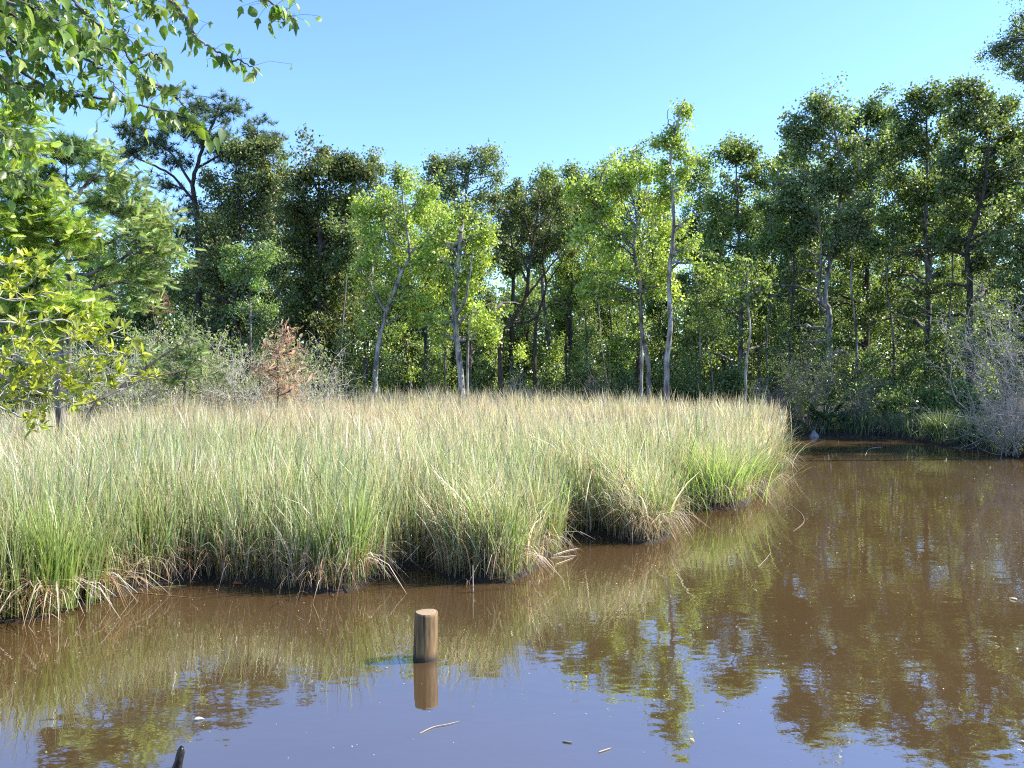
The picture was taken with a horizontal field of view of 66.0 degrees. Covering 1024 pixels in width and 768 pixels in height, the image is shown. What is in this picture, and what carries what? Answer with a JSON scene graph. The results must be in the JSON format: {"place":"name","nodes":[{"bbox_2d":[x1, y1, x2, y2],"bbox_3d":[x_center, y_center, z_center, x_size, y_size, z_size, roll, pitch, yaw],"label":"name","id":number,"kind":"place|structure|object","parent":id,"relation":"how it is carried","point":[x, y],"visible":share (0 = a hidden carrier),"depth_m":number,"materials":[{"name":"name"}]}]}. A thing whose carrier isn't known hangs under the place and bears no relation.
{"place":"outdoors","nodes":[
{"label":"outdoors","id":0,"kind":"place"},
{"bbox_2d":[0,436,1023,767],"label":"water","id":1,"kind":"structure","parent":0,"point":[598,646],"depth_m":6.94,"materials":[{"name":"liquid"}]},
{"bbox_2d":[413,609,437,662],"bbox_3d":[-0.759,2.474,6.836,0.235,1.016,0.204,0,1,0],"label":"wooden post","id":2,"kind":"object","parent":1,"relation":"in","point":[425,635],"visible":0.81,"depth_m":6.75,"materials":[{"name":"brown wood"}]},
{"bbox_2d":[0,373,1023,622],"bbox_3d":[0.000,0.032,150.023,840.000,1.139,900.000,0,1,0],"label":"ground","id":3,"kind":"structure","parent":0,"point":[330,589],"depth_m":9.59,"materials":[{"name":"soil"}]},
{"bbox_2d":[0,339,74,423],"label":"bush","id":4,"kind":"object","parent":3,"relation":"on","point":[15,369],"visible":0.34,"depth_m":23.92,"materials":[{"name":"green plant"}]},
{"bbox_2d":[0,490,86,634],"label":"grass tussock","id":5,"kind":"object","parent":3,"relation":"on","point":[4,570],"depth_m":7.85,"materials":[{"name":"green plant"}]},
{"bbox_2d":[1,320,122,417],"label":"brushy bush","id":6,"kind":"object","parent":3,"relation":"on","point":[79,353],"visible":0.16,"depth_m":24.86,"materials":[{"name":"plant"}]},
{"bbox_2d":[0,95,131,362],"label":"cypress tree","id":7,"kind":"object","parent":3,"relation":"on","point":[55,225],"visible":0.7,"depth_m":9.52,"materials":[{"name":"green plant"}]},
{"bbox_2d":[0,470,147,637],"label":"grass tussock","id":8,"kind":"object","parent":3,"relation":"on","point":[66,586],"depth_m":8.07,"materials":[{"name":"green plant"}]},
{"bbox_2d":[31,128,130,415],"bbox_3d":[-12.057,-2.595,22.015,2.963,9.117,1.518,0,1,0],"label":"young pine","id":9,"kind":"object","parent":3,"relation":"on","point":[46,170],"visible":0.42,"depth_m":21.86,"materials":[{"name":"green plant"}]},
{"bbox_2d":[0,247,163,438],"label":"leafy shrub","id":10,"kind":"object","parent":3,"relation":"on","point":[38,365],"visible":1,"depth_m":5.04,"materials":[{"name":"green plant"}]},
{"bbox_2d":[60,208,138,360],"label":"woodland tree","id":11,"kind":"object","parent":3,"relation":"on","point":[96,282],"visible":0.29,"depth_m":51.81,"materials":[{"name":"green plant"}]},
{"bbox_2d":[52,350,170,422],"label":"bare bush","id":12,"kind":"object","parent":3,"relation":"on","point":[114,401],"visible":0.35,"depth_m":22.85,"materials":[{"name":"plant"}]},
{"bbox_2d":[60,495,165,612],"bbox_3d":[-4.427,1.833,8.608,1.594,1.262,1.475,0,1,0],"label":"grass tussock","id":13,"kind":"object","parent":3,"relation":"on","point":[99,591],"depth_m":8.52,"materials":[{"name":"green plant"}]},
{"bbox_2d":[54,127,205,439],"bbox_3d":[-8.894,-1.845,18.202,3.387,7.806,2.453,0,1,0],"label":"cypress tree","id":14,"kind":"object","parent":3,"relation":"on","point":[129,210],"visible":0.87,"depth_m":18.01,"materials":[{"name":"green plant"}]},
{"bbox_2d":[65,313,218,415],"bbox_3d":[-12.860,0.175,26.778,4.166,5.061,4.616,1,1,33],"label":"brushy bush","id":15,"kind":"object","parent":3,"relation":"on","point":[134,364],"visible":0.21,"depth_m":26.74,"materials":[{"name":"plant"}]},
{"bbox_2d":[117,198,187,391],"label":"woodland tree","id":16,"kind":"object","parent":3,"relation":"on","point":[140,317],"visible":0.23,"depth_m":53.87,"materials":[{"name":"green plant"}]},
{"bbox_2d":[104,346,206,419],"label":"bare bush","id":17,"kind":"object","parent":3,"relation":"on","point":[166,394],"visible":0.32,"depth_m":25.02,"materials":[{"name":"plant"}]},
{"bbox_2d":[101,473,212,592],"bbox_3d":[-4.380,1.693,9.154,1.471,1.357,1.444,1,1,40],"label":"grass tussock","id":18,"kind":"object","parent":3,"relation":"on","point":[149,550],"depth_m":9.16,"materials":[{"name":"green plant"}]},
{"bbox_2d":[0,0,321,212],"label":"overhanging tree","id":19,"kind":"object","parent":3,"relation":"on","point":[34,24],"visible":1,"depth_m":3.46,"materials":[{"name":"green plant"}]},
{"bbox_2d":[127,333,228,410],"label":"cypress tree","id":20,"kind":"object","parent":3,"relation":"on","point":[192,360],"visible":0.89,"depth_m":24.10,"materials":[{"name":"green plant"}]},
{"bbox_2d":[130,311,234,404],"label":"brushy bush","id":21,"kind":"object","parent":3,"relation":"on","point":[175,363],"visible":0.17,"depth_m":27.87,"materials":[{"name":"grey plant"}]},
{"bbox_2d":[102,83,294,398],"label":"pine tree","id":22,"kind":"object","parent":3,"relation":"on","point":[201,106],"visible":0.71,"depth_m":45.77,"materials":[{"name":"green plant"}]},
{"bbox_2d":[170,203,248,366],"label":"woodland tree","id":23,"kind":"object","parent":3,"relation":"on","point":[217,221],"visible":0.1,"depth_m":52.78,"materials":[{"name":"green plant"}]},
{"bbox_2d":[170,315,259,407],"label":"brushy bush","id":24,"kind":"object","parent":3,"relation":"on","point":[212,361],"visible":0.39,"depth_m":27.87,"materials":[{"name":"plant"}]},
{"bbox_2d":[154,129,301,400],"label":"oak tree","id":25,"kind":"object","parent":3,"relation":"on","point":[262,183],"visible":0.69,"depth_m":43.94,"materials":[{"name":"green plant"}]},
{"bbox_2d":[182,329,281,413],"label":"bare bush","id":26,"kind":"object","parent":3,"relation":"on","point":[223,394],"visible":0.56,"depth_m":26.78,"materials":[{"name":"plant"}]},
{"bbox_2d":[214,235,288,392],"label":"maple tree","id":27,"kind":"object","parent":3,"relation":"on","point":[229,269],"visible":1,"depth_m":33.98,"materials":[{"name":"green plant"}]},
{"bbox_2d":[236,312,289,388],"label":"bush","id":28,"kind":"object","parent":3,"relation":"on","point":[256,345],"visible":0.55,"depth_m":39.82,"materials":[{"name":"green plant"}]},
{"bbox_2d":[241,319,318,409],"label":"dead sapling","id":29,"kind":"object","parent":3,"relation":"on","point":[271,375],"visible":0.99,"depth_m":24.93,"materials":[{"name":"brown plant"}]},
{"bbox_2d":[253,223,306,369],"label":"slender tree","id":30,"kind":"object","parent":3,"relation":"on","point":[276,274],"visible":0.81,"depth_m":40.89,"materials":[{"name":"green plant"}]},
{"bbox_2d":[239,324,342,406],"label":"brushy bush","id":31,"kind":"object","parent":3,"relation":"on","point":[300,363],"visible":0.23,"depth_m":29.07,"materials":[{"name":"plant"}]},
{"bbox_2d":[257,123,388,393],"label":"magnolia tree","id":32,"kind":"object","parent":3,"relation":"on","point":[302,215],"visible":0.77,"depth_m":41.82,"materials":[{"name":"green plant"}]},
{"bbox_2d":[273,495,378,589],"bbox_3d":[-2.187,1.781,9.204,1.495,1.118,1.099,1,1,39],"label":"grass tussock","id":33,"kind":"object","parent":3,"relation":"on","point":[322,538],"depth_m":9.00,"materials":[{"name":"green plant"}]},
{"bbox_2d":[317,207,363,381],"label":"slender tree","id":34,"kind":"object","parent":3,"relation":"on","point":[351,248],"visible":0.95,"depth_m":39.89,"materials":[{"name":"green plant"}]},
{"bbox_2d":[313,323,368,399],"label":"bush","id":35,"kind":"object","parent":3,"relation":"on","point":[344,340],"visible":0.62,"depth_m":37.93,"materials":[{"name":"green plant"}]},
{"bbox_2d":[284,473,427,603],"bbox_3d":[-1.867,1.703,9.233,1.553,1.355,1.647,0,1,11],"label":"grass tussock","id":36,"kind":"object","parent":3,"relation":"on","point":[371,557],"depth_m":9.13,"materials":[{"name":"green plant"}]},
{"bbox_2d":[343,145,403,394],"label":"woodland tree","id":37,"kind":"object","parent":3,"relation":"on","point":[382,170],"visible":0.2,"depth_m":50.80,"materials":[{"name":"green plant"}]},
{"bbox_2d":[370,345,408,396],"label":"bush","id":38,"kind":"object","parent":3,"relation":"on","point":[384,377],"visible":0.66,"depth_m":38.13,"materials":[{"name":"green plant"}]},
{"bbox_2d":[369,312,421,397],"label":"bush","id":39,"kind":"object","parent":3,"relation":"on","point":[407,371],"visible":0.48,"depth_m":41.86,"materials":[{"name":"green plant"}]},
{"bbox_2d":[375,158,419,395],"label":"woodland tree","id":40,"kind":"object","parent":3,"relation":"on","point":[396,177],"visible":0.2,"depth_m":52.80,"materials":[{"name":"green plant"}]},
{"bbox_2d":[342,163,455,396],"bbox_3d":[-5.044,-4.298,36.614,5.466,12.030,4.222,-1,1,-41],"label":"maple tree","id":41,"kind":"object","parent":3,"relation":"on","point":[367,212],"visible":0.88,"depth_m":36.19,"materials":[{"name":"green plant"}]},
{"bbox_2d":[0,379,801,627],"bbox_3d":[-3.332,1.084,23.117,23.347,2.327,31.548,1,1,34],"label":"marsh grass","id":42,"kind":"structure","parent":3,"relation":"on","point":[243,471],"depth_m":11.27,"materials":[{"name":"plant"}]},
{"bbox_2d":[407,199,519,400],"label":"gum tree","id":43,"kind":"object","parent":3,"relation":"on","point":[458,283],"visible":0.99,"depth_m":34.92,"materials":[{"name":"green plant"}]},
{"bbox_2d":[400,137,550,390],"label":"tupelo tree","id":44,"kind":"object","parent":3,"relation":"on","point":[449,187],"visible":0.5,"depth_m":46.88,"materials":[{"name":"green plant"}]},
{"bbox_2d":[451,191,506,397],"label":"gum tree","id":45,"kind":"object","parent":3,"relation":"on","point":[475,217],"visible":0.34,"depth_m":35.96,"materials":[{"name":"green plant"}]},
{"bbox_2d":[465,349,507,397],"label":"bush","id":46,"kind":"object","parent":3,"relation":"on","point":[489,372],"visible":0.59,"depth_m":39.26,"materials":[{"name":"green plant"}]},
{"bbox_2d":[442,474,575,582],"bbox_3d":[-0.094,1.694,9.627,1.650,1.326,1.699,0,1,26],"label":"grass tussock","id":47,"kind":"object","parent":3,"relation":"on","point":[517,533],"depth_m":9.42,"materials":[{"name":"green plant"}]},
{"bbox_2d":[0,249,1023,395],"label":"distant woods","id":48,"kind":"object","parent":3,"relation":"on","point":[541,337],"visible":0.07,"depth_m":70.00,"materials":[{"name":"plant"}]},
{"bbox_2d":[491,177,532,384],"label":"woodland tree","id":49,"kind":"object","parent":3,"relation":"on","point":[518,186],"visible":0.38,"depth_m":49.76,"materials":[{"name":"green plant"}]},
{"bbox_2d":[494,276,549,383],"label":"woodland tree","id":50,"kind":"object","parent":3,"relation":"on","point":[527,337],"visible":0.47,"depth_m":62.15,"materials":[{"name":"green plant"}]},
{"bbox_2d":[465,177,587,399],"bbox_3d":[0.852,-4.291,38.861,6.556,11.980,2.907,0,1,0],"label":"live oak","id":51,"kind":"object","parent":3,"relation":"on","point":[536,200],"visible":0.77,"depth_m":38.08,"materials":[{"name":"green plant"}]},
{"bbox_2d":[523,160,576,400],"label":"woodland tree","id":52,"kind":"object","parent":3,"relation":"on","point":[548,175],"visible":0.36,"depth_m":51.79,"materials":[{"name":"green plant"}]},
{"bbox_2d":[511,199,590,397],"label":"live oak","id":53,"kind":"object","parent":3,"relation":"on","point":[547,238],"visible":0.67,"depth_m":39.02,"materials":[{"name":"green plant"}]},
{"bbox_2d":[511,477,595,560],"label":"grass tussock","id":54,"kind":"object","parent":3,"relation":"on","point":[556,538],"depth_m":10.69,"materials":[{"name":"green plant"}]},
{"bbox_2d":[544,251,582,385],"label":"woodland tree","id":55,"kind":"object","parent":3,"relation":"on","point":[560,324],"visible":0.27,"depth_m":65.30,"materials":[{"name":"green plant"}]},
{"bbox_2d":[545,246,589,395],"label":"slender tree","id":56,"kind":"object","parent":3,"relation":"on","point":[563,273],"visible":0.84,"depth_m":39.89,"materials":[{"name":"green plant"}]},
{"bbox_2d":[549,158,597,402],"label":"woodland tree","id":57,"kind":"object","parent":3,"relation":"on","point":[568,169],"visible":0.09,"depth_m":53.81,"materials":[{"name":"green plant"}]},
{"bbox_2d":[556,346,600,400],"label":"bush","id":58,"kind":"object","parent":3,"relation":"on","point":[583,369],"visible":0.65,"depth_m":36.82,"materials":[{"name":"green plant"}]},
{"bbox_2d":[572,150,632,386],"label":"woodland tree","id":59,"kind":"object","parent":3,"relation":"on","point":[595,176],"visible":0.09,"depth_m":55.82,"materials":[{"name":"green plant"}]},
{"bbox_2d":[591,332,636,395],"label":"bush","id":60,"kind":"object","parent":3,"relation":"on","point":[617,343],"visible":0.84,"depth_m":38.76,"materials":[{"name":"green plant"}]},
{"bbox_2d":[558,147,689,402],"bbox_3d":[4.722,-4.229,33.658,5.593,12.068,3.551,0,1,0],"label":"gum tree","id":61,"kind":"object","parent":3,"relation":"on","point":[617,183],"visible":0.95,"depth_m":33.05,"materials":[{"name":"green plant"}]},
{"bbox_2d":[590,136,664,399],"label":"woodland tree","id":62,"kind":"object","parent":3,"relation":"on","point":[634,154],"visible":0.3,"depth_m":50.78,"materials":[{"name":"green plant"}]},
{"bbox_2d":[642,192,686,354],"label":"woodland tree","id":63,"kind":"object","parent":3,"relation":"on","point":[649,306],"visible":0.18,"depth_m":54.70,"materials":[{"name":"green plant"}]},
{"bbox_2d":[620,454,712,542],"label":"grass tussock","id":64,"kind":"object","parent":3,"relation":"on","point":[669,507],"depth_m":11.80,"materials":[{"name":"green plant"}]},
{"bbox_2d":[645,295,691,402],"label":"tree","id":65,"kind":"object","parent":3,"relation":"on","point":[664,322],"visible":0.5,"depth_m":44.87,"materials":[{"name":"green plant"}]},
{"bbox_2d":[645,97,718,407],"bbox_3d":[6.915,-4.864,32.036,3.017,13.380,1.950,0,1,0],"label":"gum tree","id":66,"kind":"object","parent":3,"relation":"on","point":[671,142],"visible":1,"depth_m":31.90,"materials":[{"name":"green plant"}]},
{"bbox_2d":[672,309,710,401],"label":"bush","id":67,"kind":"object","parent":3,"relation":"on","point":[687,336],"visible":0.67,"depth_m":38.92,"materials":[{"name":"green plant"}]},
{"bbox_2d":[670,347,720,408],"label":"bush","id":68,"kind":"object","parent":3,"relation":"on","point":[694,395],"visible":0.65,"depth_m":35.92,"materials":[{"name":"green plant"}]},
{"bbox_2d":[669,151,723,379],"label":"woodland tree","id":69,"kind":"object","parent":3,"relation":"on","point":[701,179],"visible":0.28,"depth_m":52.88,"materials":[{"name":"green plant"}]},
{"bbox_2d":[672,232,723,386],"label":"slender tree","id":70,"kind":"object","parent":3,"relation":"on","point":[682,277],"visible":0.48,"depth_m":36.90,"materials":[{"name":"green plant"}]},
{"bbox_2d":[659,448,739,515],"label":"grass tussock","id":71,"kind":"object","parent":3,"relation":"on","point":[695,501],"depth_m":14.09,"materials":[{"name":"green plant"}]},
{"bbox_2d":[684,256,735,406],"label":"slender tree","id":72,"kind":"object","parent":3,"relation":"on","point":[718,277],"visible":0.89,"depth_m":32.97,"materials":[{"name":"green plant"}]},
{"bbox_2d":[617,425,837,511],"bbox_3d":[3.683,1.518,14.579,3.956,1.520,4.040,1,1,45],"label":"grass tussock","id":73,"kind":"object","parent":3,"relation":"on","point":[739,488],"depth_m":14.29,"materials":[{"name":"green plant"}]},
{"bbox_2d":[703,361,753,408],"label":"bush","id":74,"kind":"object","parent":3,"relation":"on","point":[733,376],"visible":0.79,"depth_m":35.83,"materials":[{"name":"green plant"}]},
{"bbox_2d":[670,129,805,401],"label":"oak tree","id":75,"kind":"object","parent":3,"relation":"on","point":[735,152],"visible":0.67,"depth_m":41.04,"materials":[{"name":"green plant"}]},
{"bbox_2d":[716,251,778,405],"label":"slender tree","id":76,"kind":"object","parent":3,"relation":"on","point":[745,296],"visible":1,"depth_m":30.98,"materials":[{"name":"green plant"}]},
{"bbox_2d":[728,178,783,404],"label":"woodland tree","id":77,"kind":"object","parent":3,"relation":"on","point":[760,310],"visible":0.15,"depth_m":50.84,"materials":[{"name":"green plant"}]},
{"bbox_2d":[741,194,798,398],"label":"slender tree","id":78,"kind":"object","parent":3,"relation":"on","point":[764,241],"visible":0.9,"depth_m":37.90,"materials":[{"name":"green plant"}]},
{"bbox_2d":[727,431,817,492],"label":"grass tussock","id":79,"kind":"object","parent":3,"relation":"on","point":[767,477],"depth_m":16.15,"materials":[{"name":"green plant"}]},
{"bbox_2d":[747,331,808,418],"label":"bush","id":80,"kind":"object","parent":3,"relation":"on","point":[772,372],"visible":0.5,"depth_m":36.87,"materials":[{"name":"green plant"}]},
{"bbox_2d":[766,188,811,417],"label":"slender tree","id":81,"kind":"object","parent":3,"relation":"on","point":[790,244],"visible":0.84,"depth_m":37.87,"materials":[{"name":"green plant"}]},
{"bbox_2d":[764,294,814,415],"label":"bush","id":82,"kind":"object","parent":3,"relation":"on","point":[782,308],"visible":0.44,"depth_m":39.78,"materials":[{"name":"green plant"}]},
{"bbox_2d":[761,138,829,403],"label":"woodland tree","id":83,"kind":"object","parent":3,"relation":"on","point":[782,153],"visible":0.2,"depth_m":49.85,"materials":[{"name":"green plant"}]},
{"bbox_2d":[733,310,873,429],"bbox_3d":[11.345,-0.176,31.191,4.559,5.297,4.463,0,1,0],"label":"bare bush","id":84,"kind":"object","parent":3,"relation":"on","point":[813,395],"visible":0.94,"depth_m":30.94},
{"bbox_2d":[733,71,893,414],"bbox_3d":[14.730,-6.665,39.425,7.324,16.751,6.103,0,1,0],"label":"sweetgum tree","id":85,"kind":"object","parent":3,"relation":"on","point":[802,136],"visible":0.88,"depth_m":37.78,"materials":[{"name":"green plant"}]},
{"bbox_2d":[795,326,850,420],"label":"bush","id":86,"kind":"object","parent":3,"relation":"on","point":[824,345],"visible":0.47,"depth_m":35.90,"materials":[{"name":"green plant"}]},
{"bbox_2d":[819,187,880,418],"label":"slender tree","id":87,"kind":"object","parent":3,"relation":"on","point":[849,231],"visible":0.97,"depth_m":36.84,"materials":[{"name":"green plant"}]},
{"bbox_2d":[832,296,877,404],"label":"tree","id":88,"kind":"object","parent":3,"relation":"on","point":[852,331],"visible":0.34,"depth_m":38.18,"materials":[{"name":"green plant"}]},
{"bbox_2d":[795,82,924,386],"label":"oak tree","id":89,"kind":"object","parent":3,"relation":"on","point":[876,112],"visible":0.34,"depth_m":40.92,"materials":[{"name":"green plant"}]},
{"bbox_2d":[834,360,900,430],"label":"bare bush","id":90,"kind":"object","parent":3,"relation":"on","point":[862,407],"visible":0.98,"depth_m":30.47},
{"bbox_2d":[848,344,900,415],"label":"bush","id":91,"kind":"object","parent":3,"relation":"on","point":[871,358],"visible":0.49,"depth_m":34.68,"materials":[{"name":"green plant"}]},
{"bbox_2d":[855,189,919,379],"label":"slender tree","id":92,"kind":"object","parent":3,"relation":"on","point":[887,220],"visible":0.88,"depth_m":36.95,"materials":[{"name":"green plant"}]},
{"bbox_2d":[861,315,919,391],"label":"bush","id":93,"kind":"object","parent":3,"relation":"on","point":[885,368],"visible":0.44,"depth_m":37.37,"materials":[{"name":"green plant"}]},
{"bbox_2d":[867,381,915,420],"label":"bush","id":94,"kind":"object","parent":3,"relation":"on","point":[890,397],"visible":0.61,"depth_m":31.11,"materials":[{"name":"green plant"}]},
{"bbox_2d":[783,401,1023,455],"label":"bank sedge","id":95,"kind":"object","parent":3,"relation":"on","point":[913,428],"visible":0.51,"depth_m":28.94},
{"bbox_2d":[874,352,937,416],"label":"bush","id":96,"kind":"object","parent":3,"relation":"on","point":[909,369],"visible":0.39,"depth_m":34.04,"materials":[{"name":"green plant"}]},
{"bbox_2d":[841,75,985,402],"bbox_3d":[19.325,-6.346,38.199,6.460,16.135,4.693,0,1,11],"label":"sweetgum tree","id":97,"kind":"object","parent":3,"relation":"on","point":[910,136],"visible":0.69,"depth_m":36.96,"materials":[{"name":"green plant"}]},
{"bbox_2d":[901,380,950,423],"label":"bush","id":98,"kind":"object","parent":3,"relation":"on","point":[926,399],"visible":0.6,"depth_m":30.52,"materials":[{"name":"green plant"}]},
{"bbox_2d":[899,326,963,393],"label":"bush","id":99,"kind":"object","parent":3,"relation":"on","point":[938,346],"visible":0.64,"depth_m":34.83,"materials":[{"name":"green plant"}]},
{"bbox_2d":[892,167,977,387],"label":"woodland tree","id":100,"kind":"object","parent":3,"relation":"on","point":[939,267],"visible":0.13,"depth_m":51.81,"materials":[{"name":"green plant"}]},
{"bbox_2d":[856,72,1023,394],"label":"oak tree","id":101,"kind":"object","parent":3,"relation":"on","point":[972,119],"visible":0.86,"depth_m":33.97,"materials":[{"name":"green plant"}]},
{"bbox_2d":[903,272,1023,454],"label":"bare bush","id":102,"kind":"object","parent":3,"relation":"on","point":[1009,355],"visible":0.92,"depth_m":23.38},
{"bbox_2d":[928,374,1002,420],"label":"bush","id":103,"kind":"object","parent":3,"relation":"on","point":[955,404],"visible":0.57,"depth_m":28.81,"materials":[{"name":"green plant"}]},
{"bbox_2d":[945,118,1023,376],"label":"oak tree","id":104,"kind":"object","parent":3,"relation":"on","point":[1001,243],"visible":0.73,"depth_m":31.57,"materials":[{"name":"green plant"}]},
{"bbox_2d":[954,368,1023,456],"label":"bare bush","id":105,"kind":"object","parent":3,"relation":"on","point":[1018,425],"visible":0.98,"depth_m":22.67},
{"bbox_2d":[970,0,1023,91],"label":"oak tree","id":106,"kind":"object","parent":3,"relation":"on","point":[1000,50],"visible":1,"depth_m":22.90,"materials":[{"name":"green plant"}]},
{"bbox_2d":[0,0,1023,372],"label":"sky","id":107,"kind":"structure","parent":0,"point":[549,80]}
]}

